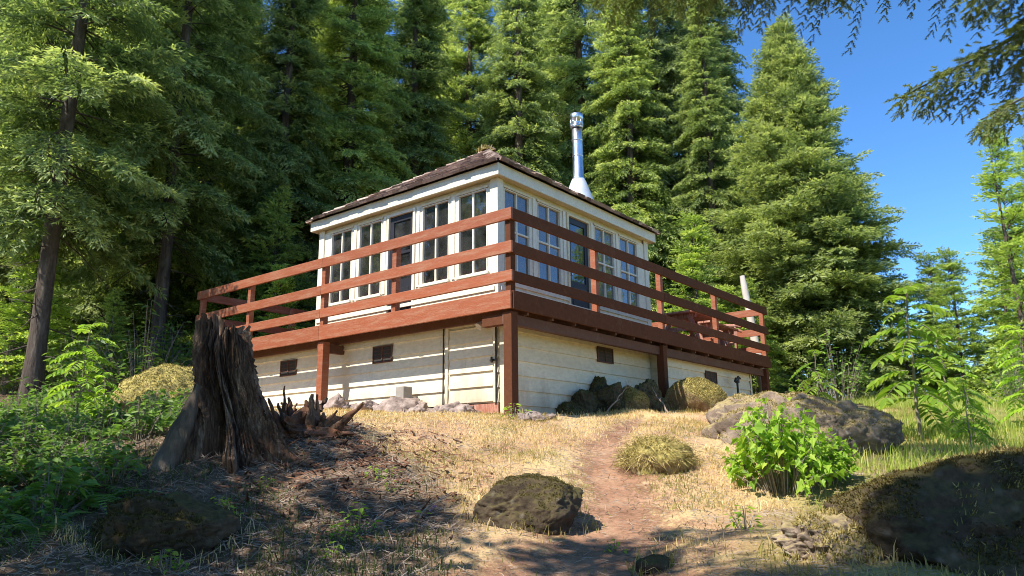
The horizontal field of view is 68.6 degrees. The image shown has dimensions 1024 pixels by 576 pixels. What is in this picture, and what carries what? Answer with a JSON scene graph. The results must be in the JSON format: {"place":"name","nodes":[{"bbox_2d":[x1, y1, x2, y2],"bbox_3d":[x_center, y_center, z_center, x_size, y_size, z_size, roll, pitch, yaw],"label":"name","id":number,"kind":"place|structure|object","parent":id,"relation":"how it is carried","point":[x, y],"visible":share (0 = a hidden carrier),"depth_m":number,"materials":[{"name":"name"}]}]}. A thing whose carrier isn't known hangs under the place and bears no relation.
{"place":"outdoors","nodes":[
{"label":"outdoors","id":0,"kind":"place"},
{"bbox_2d":[0,427,478,575],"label":"shade grass","id":1,"kind":"structure","parent":0,"point":[345,566],"depth_m":4.66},
{"bbox_2d":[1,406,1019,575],"bbox_3d":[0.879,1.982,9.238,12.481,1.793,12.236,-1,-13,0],"label":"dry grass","id":2,"kind":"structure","parent":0,"point":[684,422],"depth_m":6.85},
{"bbox_2d":[0,394,1023,575],"bbox_3d":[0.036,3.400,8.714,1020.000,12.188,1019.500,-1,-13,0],"label":"ground","id":3,"kind":"structure","parent":0,"point":[498,539],"depth_m":5.62,"materials":[{"name":"soil"}]},
{"bbox_2d":[0,448,38,486],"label":"undergrowth plant","id":4,"kind":"object","parent":3,"relation":"on","point":[20,455],"visible":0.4,"depth_m":5.97,"materials":[{"name":"green plant"}]},
{"bbox_2d":[0,412,44,448],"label":"undergrowth plant","id":5,"kind":"object","parent":3,"relation":"on","point":[11,422],"visible":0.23,"depth_m":6.91,"materials":[{"name":"green plant"}]},
{"bbox_2d":[0,310,54,395],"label":"forest shrub","id":6,"kind":"object","parent":3,"relation":"on","point":[12,363],"visible":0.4,"depth_m":15.05,"materials":[{"name":"green plant"}]},
{"bbox_2d":[0,420,62,465],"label":"undergrowth plant","id":7,"kind":"object","parent":3,"relation":"on","point":[12,442],"visible":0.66,"depth_m":6.49,"materials":[{"name":"green plant"}]},
{"bbox_2d":[2,396,61,424],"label":"undergrowth plant","id":8,"kind":"object","parent":3,"relation":"on","point":[29,399],"visible":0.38,"depth_m":8.61,"materials":[{"name":"green plant"}]},
{"bbox_2d":[0,495,72,536],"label":"undergrowth plant","id":9,"kind":"object","parent":3,"relation":"on","point":[40,515],"visible":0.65,"depth_m":4.95,"materials":[{"name":"green plant"}]},
{"bbox_2d":[11,405,63,432],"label":"undergrowth plant","id":10,"kind":"object","parent":3,"relation":"on","point":[44,419],"visible":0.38,"depth_m":7.50,"materials":[{"name":"green plant"}]},
{"bbox_2d":[0,440,77,486],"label":"undergrowth plant","id":11,"kind":"object","parent":3,"relation":"on","point":[16,478],"visible":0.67,"depth_m":5.90,"materials":[{"name":"green plant"}]},
{"bbox_2d":[6,431,78,468],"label":"undergrowth plant","id":12,"kind":"object","parent":3,"relation":"on","point":[44,443],"visible":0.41,"depth_m":6.47,"materials":[{"name":"green plant"}]},
{"bbox_2d":[0,220,87,396],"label":"young fir","id":13,"kind":"object","parent":3,"relation":"on","point":[9,308],"visible":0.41,"depth_m":15.37,"materials":[{"name":"green plant"}]},
{"bbox_2d":[0,511,98,553],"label":"fern","id":14,"kind":"object","parent":3,"relation":"on","point":[33,529],"visible":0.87,"depth_m":4.70,"materials":[{"name":"green plant"}]},
{"bbox_2d":[0,456,100,523],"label":"undergrowth plant","id":15,"kind":"object","parent":3,"relation":"on","point":[17,502],"visible":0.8,"depth_m":5.25,"materials":[{"name":"green plant"}]},
{"bbox_2d":[0,0,120,394],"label":"fir tree","id":16,"kind":"object","parent":3,"relation":"on","point":[4,271],"visible":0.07,"depth_m":18.56,"materials":[{"name":"green plant"}]},
{"bbox_2d":[44,419,97,444],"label":"undergrowth plant","id":17,"kind":"object","parent":3,"relation":"on","point":[68,433],"visible":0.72,"depth_m":7.02,"materials":[{"name":"green plant"}]},
{"bbox_2d":[48,409,98,432],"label":"undergrowth plant","id":18,"kind":"object","parent":3,"relation":"on","point":[60,421],"visible":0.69,"depth_m":7.42,"materials":[{"name":"green plant"}]},
{"bbox_2d":[12,313,141,400],"bbox_3d":[-7.876,1.328,14.188,2.074,1.819,2.027,-5,-13,17],"label":"forest shrub","id":19,"kind":"object","parent":3,"relation":"on","point":[73,374],"visible":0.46,"depth_m":14.04,"materials":[{"name":"green plant"}]},
{"bbox_2d":[35,322,121,416],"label":"mountain ash sapling","id":20,"kind":"object","parent":3,"relation":"on","point":[87,397],"visible":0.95,"depth_m":8.59,"materials":[{"name":"green plant"}]},
{"bbox_2d":[43,435,126,479],"bbox_3d":[-3.484,1.395,6.142,0.619,0.384,0.722,5,-14,-25],"label":"undergrowth plant","id":21,"kind":"object","parent":3,"relation":"on","point":[75,445],"visible":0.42,"depth_m":6.07,"materials":[{"name":"green plant"}]},
{"bbox_2d":[0,0,199,389],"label":"fir tree","id":22,"kind":"object","parent":3,"relation":"on","point":[87,312],"visible":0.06,"depth_m":18.20,"materials":[{"name":"green plant"}]},
{"bbox_2d":[69,425,136,459],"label":"undergrowth plant","id":23,"kind":"object","parent":3,"relation":"on","point":[131,446],"visible":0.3,"depth_m":6.53,"materials":[{"name":"green plant"}]},
{"bbox_2d":[85,372,121,427],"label":"mountain ash sapling","id":24,"kind":"object","parent":3,"relation":"on","point":[104,392],"visible":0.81,"depth_m":8.37,"materials":[{"name":"green plant"}]},
{"bbox_2d":[42,484,166,513],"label":"fern","id":25,"kind":"object","parent":3,"relation":"on","point":[109,496],"visible":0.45,"depth_m":5.54,"materials":[{"name":"green plant"}]},
{"bbox_2d":[0,0,211,403],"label":"fir tree","id":26,"kind":"object","parent":3,"relation":"on","point":[66,140],"visible":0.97,"depth_m":14.88,"materials":[{"name":"green plant"}]},
{"bbox_2d":[71,286,142,393],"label":"young fir","id":27,"kind":"object","parent":3,"relation":"on","point":[111,301],"visible":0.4,"depth_m":14.98,"materials":[{"name":"green plant"}]},
{"bbox_2d":[74,396,141,429],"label":"undergrowth plant","id":28,"kind":"object","parent":3,"relation":"on","point":[110,417],"visible":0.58,"depth_m":8.12,"materials":[{"name":"green plant"}]},
{"bbox_2d":[68,437,153,485],"bbox_3d":[-3.134,1.361,5.886,0.596,0.369,0.695,-1,-13,4],"label":"undergrowth plant","id":29,"kind":"object","parent":3,"relation":"on","point":[101,473],"visible":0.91,"depth_m":5.82,"materials":[{"name":"green plant"}]},
{"bbox_2d":[70,299,191,394],"bbox_3d":[-7.147,1.202,14.167,2.224,1.995,2.275,-9,-15,32],"label":"forest shrub","id":30,"kind":"object","parent":3,"relation":"on","point":[144,363],"visible":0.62,"depth_m":14.17,"materials":[{"name":"green plant"}]},
{"bbox_2d":[107,398,171,440],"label":"undergrowth plant","id":31,"kind":"object","parent":3,"relation":"on","point":[134,423],"visible":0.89,"depth_m":7.16,"materials":[{"name":"green plant"}]},
{"bbox_2d":[108,363,194,420],"bbox_3d":[-4.290,1.421,9.541,1.464,0.984,1.125,2,-13,-11],"label":"dry shrub","id":32,"kind":"object","parent":3,"relation":"on","point":[170,377],"visible":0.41,"depth_m":9.28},
{"bbox_2d":[126,390,184,421],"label":"undergrowth plant","id":33,"kind":"object","parent":3,"relation":"on","point":[164,404],"visible":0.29,"depth_m":8.45,"materials":[{"name":"green plant"}]},
{"bbox_2d":[134,403,182,434],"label":"undergrowth plant","id":34,"kind":"object","parent":3,"relation":"on","point":[165,421],"visible":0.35,"depth_m":7.24,"materials":[{"name":"green plant"}]},
{"bbox_2d":[127,324,191,371],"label":"forest shrub","id":35,"kind":"object","parent":3,"relation":"on","point":[163,358],"visible":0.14,"depth_m":15.57,"materials":[{"name":"green plant"}]},
{"bbox_2d":[41,0,289,386],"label":"fir tree","id":36,"kind":"object","parent":3,"relation":"on","point":[167,210],"visible":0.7,"depth_m":17.13,"materials":[{"name":"green plant"}]},
{"bbox_2d":[90,490,241,559],"bbox_3d":[-2.245,1.552,4.798,1.009,0.501,0.684,1,-13,-6],"label":"boulder","id":37,"kind":"object","parent":3,"relation":"on","point":[179,521],"visible":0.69,"depth_m":4.61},
{"bbox_2d":[125,0,270,358],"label":"fir tree","id":38,"kind":"object","parent":3,"relation":"on","point":[188,294],"visible":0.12,"depth_m":20.88,"materials":[{"name":"green plant"}]},
{"bbox_2d":[177,217,264,345],"bbox_3d":[-7.198,0.625,18.904,2.596,5.072,2.771,-1,-13,2],"label":"young fir","id":39,"kind":"object","parent":3,"relation":"on","point":[210,306],"visible":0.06,"depth_m":18.61,"materials":[{"name":"green plant"}]},
{"bbox_2d":[148,313,298,473],"bbox_3d":[-2.389,0.949,6.617,1.250,1.501,1.084,-1,-13,0],"label":"tree stump","id":40,"kind":"object","parent":3,"relation":"on","point":[225,410],"visible":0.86,"depth_m":6.39,"materials":[{"name":"brown wood"}]},
{"bbox_2d":[0,410,491,575],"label":"fallen twigs","id":41,"kind":"object","parent":3,"relation":"on","point":[407,523],"depth_m":5.09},
{"bbox_2d":[201,0,340,335],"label":"fir tree","id":42,"kind":"object","parent":3,"relation":"on","point":[277,145],"visible":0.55,"depth_m":19.75,"materials":[{"name":"green plant"}]},
{"bbox_2d":[227,185,316,337],"bbox_3d":[-5.531,0.274,17.687,3.078,5.636,2.885,-3,-13,12],"label":"young fir","id":43,"kind":"object","parent":3,"relation":"on","point":[285,248],"visible":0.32,"depth_m":17.66,"materials":[{"name":"green plant"}]},
{"bbox_2d":[253,263,303,337],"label":"young fir","id":44,"kind":"object","parent":3,"relation":"on","point":[280,282],"visible":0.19,"depth_m":16.68,"materials":[{"name":"green plant"}]},
{"bbox_2d":[119,418,507,575],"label":"rotten wood chips","id":45,"kind":"object","parent":3,"relation":"on","point":[371,449],"visible":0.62,"depth_m":6.02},
{"bbox_2d":[267,386,364,440],"bbox_3d":[-1.840,1.251,7.066,0.877,0.644,0.643,-1,-13,0],"label":"broken root","id":46,"kind":"object","parent":3,"relation":"on","point":[308,419],"visible":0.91,"depth_m":6.90,"materials":[{"name":"brown wood"}]},
{"bbox_2d":[264,0,379,312],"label":"hemlock tree","id":47,"kind":"object","parent":3,"relation":"on","point":[313,35],"visible":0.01,"depth_m":24.48,"materials":[{"name":"green plant"}]},
{"bbox_2d":[323,393,349,409],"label":"rubble rock","id":48,"kind":"object","parent":3,"relation":"on","point":[337,401],"visible":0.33,"depth_m":11.40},
{"bbox_2d":[272,0,416,322],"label":"fir tree","id":49,"kind":"object","parent":3,"relation":"on","point":[347,148],"visible":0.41,"depth_m":21.57,"materials":[{"name":"green plant"}]},
{"bbox_2d":[381,397,429,412],"bbox_3d":[-1.586,1.771,10.956,0.727,0.349,0.699,7,-15,-31],"label":"rubble rock","id":50,"kind":"object","parent":3,"relation":"on","point":[392,404],"visible":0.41,"depth_m":10.77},
{"bbox_2d":[366,0,473,190],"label":"fir tree","id":51,"kind":"object","parent":3,"relation":"on","point":[431,58],"visible":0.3,"depth_m":23.65,"materials":[{"name":"green plant"}]},
{"bbox_2d":[363,0,482,173],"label":"hemlock tree","id":52,"kind":"object","parent":3,"relation":"on","point":[449,30],"visible":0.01,"depth_m":30.99,"materials":[{"name":"green plant"}]},
{"bbox_2d":[421,0,515,168],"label":"fir tree","id":53,"kind":"object","parent":3,"relation":"on","point":[475,27],"visible":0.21,"depth_m":27.45,"materials":[{"name":"green plant"}]},
{"bbox_2d":[195,112,770,414],"bbox_3d":[-0.227,0.081,15.880,7.934,6.470,9.180,-11,-16,38],"label":"lookout cabin","id":54,"kind":"object","parent":3,"relation":"on","point":[486,278],"visible":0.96,"depth_m":12.12,"materials":[{"name":"beige paint"}]},
{"bbox_2d":[328,225,352,306],"bbox_3d":[-3.106,-0.383,13.835,0.680,1.440,0.223,-11,-16,38],"label":"window","id":55,"kind":"structure","parent":54,"relation":"in","point":[341,242],"depth_m":13.84,"materials":[{"name":"glass"}]},
{"bbox_2d":[354,216,382,300],"bbox_3d":[-2.511,-0.509,13.304,0.690,1.440,0.120,-11,-16,38],"label":"window","id":56,"kind":"structure","parent":54,"relation":"in","point":[370,233],"depth_m":13.35,"materials":[{"name":"glass"}]},
{"bbox_2d":[388,212,412,312],"bbox_3d":[-1.874,-0.298,12.756,0.594,1.972,0.046,-11,-16,38],"label":"door","id":57,"kind":"structure","parent":54,"relation":"in","point":[402,225],"depth_m":12.83,"materials":[{"name":"paint"}]},
{"bbox_2d":[418,196,449,287],"bbox_3d":[-1.250,-0.747,12.316,0.690,1.440,0.120,-11,-16,38],"label":"window","id":58,"kind":"structure","parent":54,"relation":"in","point":[437,214],"depth_m":12.36,"materials":[{"name":"glass"}]},
{"bbox_2d":[454,184,488,279],"bbox_3d":[-0.579,-0.859,11.855,0.690,1.440,0.223,-11,-16,38],"label":"window","id":59,"kind":"structure","parent":54,"relation":"in","point":[472,204],"depth_m":11.86,"materials":[{"name":"glass"}]},
{"bbox_2d":[503,184,530,274],"bbox_3d":[0.063,-0.881,11.888,0.096,1.395,0.710,-11,-16,38],"label":"window","id":60,"kind":"structure","parent":54,"relation":"in","point":[515,200],"depth_m":11.98,"materials":[{"name":"glass"}]},
{"bbox_2d":[537,199,561,283],"bbox_3d":[0.608,-0.737,12.551,0.096,1.395,0.710,-11,-16,38],"label":"window","id":61,"kind":"structure","parent":54,"relation":"in","point":[548,243],"depth_m":12.59,"materials":[{"name":"glass"}]},
{"bbox_2d":[569,217,589,308],"bbox_3d":[1.174,-0.246,13.127,0.090,1.972,0.624,-11,-16,38],"label":"door","id":62,"kind":"structure","parent":54,"relation":"in","point":[578,254],"depth_m":13.23,"materials":[{"name":"paint"}]},
{"bbox_2d":[594,223,615,299],"bbox_3d":[1.700,-0.448,13.875,0.096,1.395,0.730,-11,-16,38],"label":"window","id":63,"kind":"structure","parent":54,"relation":"in","point":[606,264],"depth_m":13.95,"materials":[{"name":"glass"}]},
{"bbox_2d":[619,234,639,306],"bbox_3d":[2.255,-0.301,14.548,0.096,1.395,0.740,-11,-16,38],"label":"window","id":64,"kind":"structure","parent":54,"relation":"in","point":[629,272],"depth_m":14.60,"materials":[{"name":"glass"}]},
{"bbox_2d":[657,310,738,345],"bbox_3d":[3.806,0.977,15.777,1.420,0.772,1.440,-11,-16,38],"label":"picnic table","id":65,"kind":"object","parent":54,"relation":"on","point":[695,318],"visible":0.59,"depth_m":15.45,"materials":[{"name":"brown wood"}]},
{"bbox_2d":[471,0,571,186],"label":"fir tree","id":66,"kind":"object","parent":3,"relation":"on","point":[506,65],"visible":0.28,"depth_m":24.24,"materials":[{"name":"green plant"}]},
{"bbox_2d":[472,472,583,534],"bbox_3d":[0.116,1.550,5.371,0.844,0.462,0.745,2,-13,-11],"label":"boulder","id":67,"kind":"object","parent":3,"relation":"on","point":[540,502],"visible":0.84,"depth_m":5.17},
{"bbox_2d":[507,3,591,192],"bbox_3d":[1.565,-6.419,31.179,5.632,23.055,6.140,1,-13,-5],"label":"fir tree","id":68,"kind":"object","parent":3,"relation":"on","point":[567,126],"visible":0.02,"depth_m":31.11,"materials":[{"name":"green plant"}]},
{"bbox_2d":[569,389,598,414],"bbox_3d":[1.082,1.746,11.309,0.451,0.465,0.569,-4,-13,15],"label":"boulder","id":69,"kind":"object","parent":3,"relation":"on","point":[586,401],"visible":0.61,"depth_m":11.14,"materials":[{"name":"stone"}]},
{"bbox_2d":[524,0,656,275],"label":"hemlock tree","id":70,"kind":"object","parent":3,"relation":"on","point":[568,72],"visible":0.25,"depth_m":27.33,"materials":[{"name":"green plant"}]},
{"bbox_2d":[593,382,624,411],"bbox_3d":[1.440,1.711,11.571,0.639,0.516,0.520,-8,-15,30],"label":"boulder","id":71,"kind":"object","parent":3,"relation":"on","point":[607,396],"visible":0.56,"depth_m":11.36,"materials":[{"name":"stone"}]},
{"bbox_2d":[578,0,688,332],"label":"fir tree","id":72,"kind":"object","parent":3,"relation":"on","point":[624,113],"visible":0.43,"depth_m":24.32,"materials":[{"name":"green plant"}]},
{"bbox_2d":[622,385,649,410],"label":"boulder","id":73,"kind":"object","parent":3,"relation":"on","point":[634,398],"visible":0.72,"depth_m":11.54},
{"bbox_2d":[634,379,669,412],"bbox_3d":[2.192,1.745,12.035,0.693,0.615,0.503,11,-17,-42],"label":"boulder","id":74,"kind":"object","parent":3,"relation":"on","point":[656,404],"visible":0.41,"depth_m":11.94,"materials":[{"name":"stone"}]},
{"bbox_2d":[607,433,705,475],"bbox_3d":[1.343,1.633,6.991,0.943,0.598,0.874,-1,-13,0],"label":"grass hummock","id":75,"kind":"object","parent":3,"relation":"on","point":[656,453],"depth_m":6.82,"materials":[{"name":"dry grass"}]},
{"bbox_2d":[594,0,734,332],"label":"hemlock tree","id":76,"kind":"object","parent":3,"relation":"on","point":[670,49],"visible":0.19,"depth_m":25.84,"materials":[{"name":"green plant"}]},
{"bbox_2d":[665,376,726,412],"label":"dry bush","id":77,"kind":"object","parent":3,"relation":"on","point":[699,394],"visible":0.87,"depth_m":12.21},
{"bbox_2d":[655,209,741,346],"bbox_3d":[4.649,0.666,19.274,3.078,5.636,2.885,-13,-18,43],"label":"young fir","id":78,"kind":"object","parent":3,"relation":"on","point":[696,233],"visible":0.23,"depth_m":19.46,"materials":[{"name":"green plant"}]},
{"bbox_2d":[660,0,778,388],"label":"fir tree","id":79,"kind":"object","parent":3,"relation":"on","point":[706,124],"visible":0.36,"depth_m":23.71,"materials":[{"name":"green plant"}]},
{"bbox_2d":[664,0,794,393],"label":"fir tree","id":80,"kind":"object","parent":3,"relation":"on","point":[727,60],"visible":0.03,"depth_m":28.57,"materials":[{"name":"green plant"}]},
{"bbox_2d":[723,505,763,531],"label":"weed","id":81,"kind":"object","parent":3,"relation":"on","point":[738,515],"visible":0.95,"depth_m":4.88,"materials":[{"name":"green plant"}]},
{"bbox_2d":[740,275,761,392],"bbox_3d":[5.600,1.226,17.206,0.533,3.171,0.239,-8,-15,31],"label":"leaning pole","id":82,"kind":"object","parent":3,"relation":"on","point":[745,291],"visible":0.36,"depth_m":17.45,"materials":[{"name":"white wood"}]},
{"bbox_2d":[731,278,794,393],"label":"young fir","id":83,"kind":"object","parent":3,"relation":"on","point":[776,379],"visible":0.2,"depth_m":18.22,"materials":[{"name":"green plant"}]},
{"bbox_2d":[721,387,847,497],"bbox_3d":[2.291,1.304,6.389,0.933,0.913,0.992,7,-15,-30],"label":"thimbleberry shrub","id":84,"kind":"object","parent":3,"relation":"on","point":[765,447],"visible":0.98,"depth_m":6.23,"materials":[{"name":"green plant"}]},
{"bbox_2d":[701,389,904,454],"bbox_3d":[3.229,1.587,8.524,2.111,0.847,1.557,-10,-16,37],"label":"boulder","id":85,"kind":"object","parent":3,"relation":"on","point":[861,425],"visible":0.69,"depth_m":8.11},
{"bbox_2d":[584,0,1023,152],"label":"overhanging fir","id":86,"kind":"object","parent":3,"relation":"on","point":[977,60],"visible":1,"depth_m":5.35,"materials":[{"name":"green plant"}]},
{"bbox_2d":[790,349,843,399],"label":"mountain ash sapling","id":87,"kind":"object","parent":3,"relation":"on","point":[807,381],"visible":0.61,"depth_m":10.33,"materials":[{"name":"green plant"}]},
{"bbox_2d":[699,11,938,399],"bbox_3d":[7.999,-2.023,20.939,6.285,12.421,6.384,9,-16,-36],"label":"spruce tree","id":88,"kind":"object","parent":3,"relation":"on","point":[808,253],"visible":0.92,"depth_m":19.57,"materials":[{"name":"green plant"}]},
{"bbox_2d":[790,427,860,483],"bbox_3d":[2.711,1.452,6.601,0.681,0.524,0.709,-10,-16,35],"label":"thimbleberry shrub","id":89,"kind":"object","parent":3,"relation":"on","point":[836,455],"visible":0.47,"depth_m":6.45,"materials":[{"name":"green plant"}]},
{"bbox_2d":[770,506,883,564],"bbox_3d":[1.765,1.352,4.095,0.623,0.315,0.631,6,-14,-28],"label":"boulder","id":90,"kind":"object","parent":3,"relation":"on","point":[829,528],"visible":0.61,"depth_m":3.93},
{"bbox_2d":[786,329,879,402],"bbox_3d":[7.591,1.889,17.853,2.037,1.787,1.992,-9,-15,32],"label":"forest shrub","id":91,"kind":"object","parent":3,"relation":"on","point":[843,373],"visible":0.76,"depth_m":17.60,"materials":[{"name":"green plant"}]},
{"bbox_2d":[871,281,945,399],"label":"young fir","id":92,"kind":"object","parent":3,"relation":"on","point":[897,362],"visible":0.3,"depth_m":18.84,"materials":[{"name":"green plant"}]},
{"bbox_2d":[822,443,1023,575],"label":"boulder","id":93,"kind":"object","parent":3,"relation":"on","point":[961,511],"visible":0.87,"depth_m":3.87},
{"bbox_2d":[860,283,985,438],"bbox_3d":[5.029,0.920,9.471,1.314,2.061,1.104,3,-13,-17],"label":"mountain ash sapling","id":94,"kind":"object","parent":3,"relation":"on","point":[883,403],"visible":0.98,"depth_m":9.49,"materials":[{"name":"green plant"}]},
{"bbox_2d":[904,250,975,393],"bbox_3d":[11.640,1.147,20.671,2.463,4.509,2.308,-7,-14,28],"label":"young fir","id":95,"kind":"object","parent":3,"relation":"on","point":[927,270],"visible":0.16,"depth_m":20.92,"materials":[{"name":"green plant"}]},
{"bbox_2d":[919,334,994,426],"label":"mountain ash sapling","id":96,"kind":"object","parent":3,"relation":"on","point":[944,392],"visible":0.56,"depth_m":10.61,"materials":[{"name":"green plant"}]},
{"bbox_2d":[909,246,1011,396],"bbox_3d":[10.832,1.002,18.369,2.309,4.227,2.164,-12,-17,40],"label":"young fir","id":97,"kind":"object","parent":3,"relation":"on","point":[949,287],"visible":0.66,"depth_m":18.32,"materials":[{"name":"green plant"}]},
{"bbox_2d":[945,380,995,449],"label":"mountain ash sapling","id":98,"kind":"object","parent":3,"relation":"on","point":[968,406],"visible":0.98,"depth_m":8.29,"materials":[{"name":"green plant"}]},
{"bbox_2d":[943,374,999,439],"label":"mountain ash sapling","id":99,"kind":"object","parent":3,"relation":"on","point":[975,424],"visible":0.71,"depth_m":9.03,"materials":[{"name":"green plant"}]},
{"bbox_2d":[954,227,1022,396],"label":"young fir","id":100,"kind":"object","parent":3,"relation":"on","point":[989,314],"visible":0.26,"depth_m":18.94,"materials":[{"name":"green plant"}]},
{"bbox_2d":[964,114,1023,398],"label":"slim conifer","id":101,"kind":"object","parent":3,"relation":"on","point":[1008,218],"visible":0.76,"depth_m":16.97,"materials":[{"name":"green plant"}]},
{"bbox_2d":[974,345,1023,404],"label":"forest shrub","id":102,"kind":"object","parent":3,"relation":"on","point":[1012,386],"visible":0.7,"depth_m":13.98,"materials":[{"name":"green plant"}]},
{"bbox_2d":[995,134,1023,387],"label":"slim conifer","id":103,"kind":"object","parent":3,"relation":"on","point":[1019,259],"visible":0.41,"depth_m":18.60,"materials":[{"name":"green plant"}]},
{"bbox_2d":[996,325,1023,425],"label":"mountain ash sapling","id":104,"kind":"object","parent":3,"relation":"on","point":[1015,394],"visible":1,"depth_m":10.33,"materials":[{"name":"green plant"}]},
{"bbox_2d":[51,0,1023,397],"label":"sky","id":105,"kind":"structure","parent":0,"point":[927,169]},
{"bbox_2d":[463,419,741,575],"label":"dirt path","id":106,"kind":"structure","parent":0,"point":[612,529],"depth_m":5.15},
{"bbox_2d":[199,411,975,575],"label":"straw bits","id":107,"kind":"object","parent":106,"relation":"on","point":[686,527],"visible":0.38,"depth_m":5.54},
{"bbox_2d":[636,554,673,573],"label":"boulder","id":108,"kind":"object","parent":106,"relation":"on","point":[656,560],"visible":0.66,"depth_m":4.20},
{"bbox_2d":[788,391,1023,509],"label":"tall grass","id":109,"kind":"structure","parent":0,"point":[908,403],"depth_m":9.20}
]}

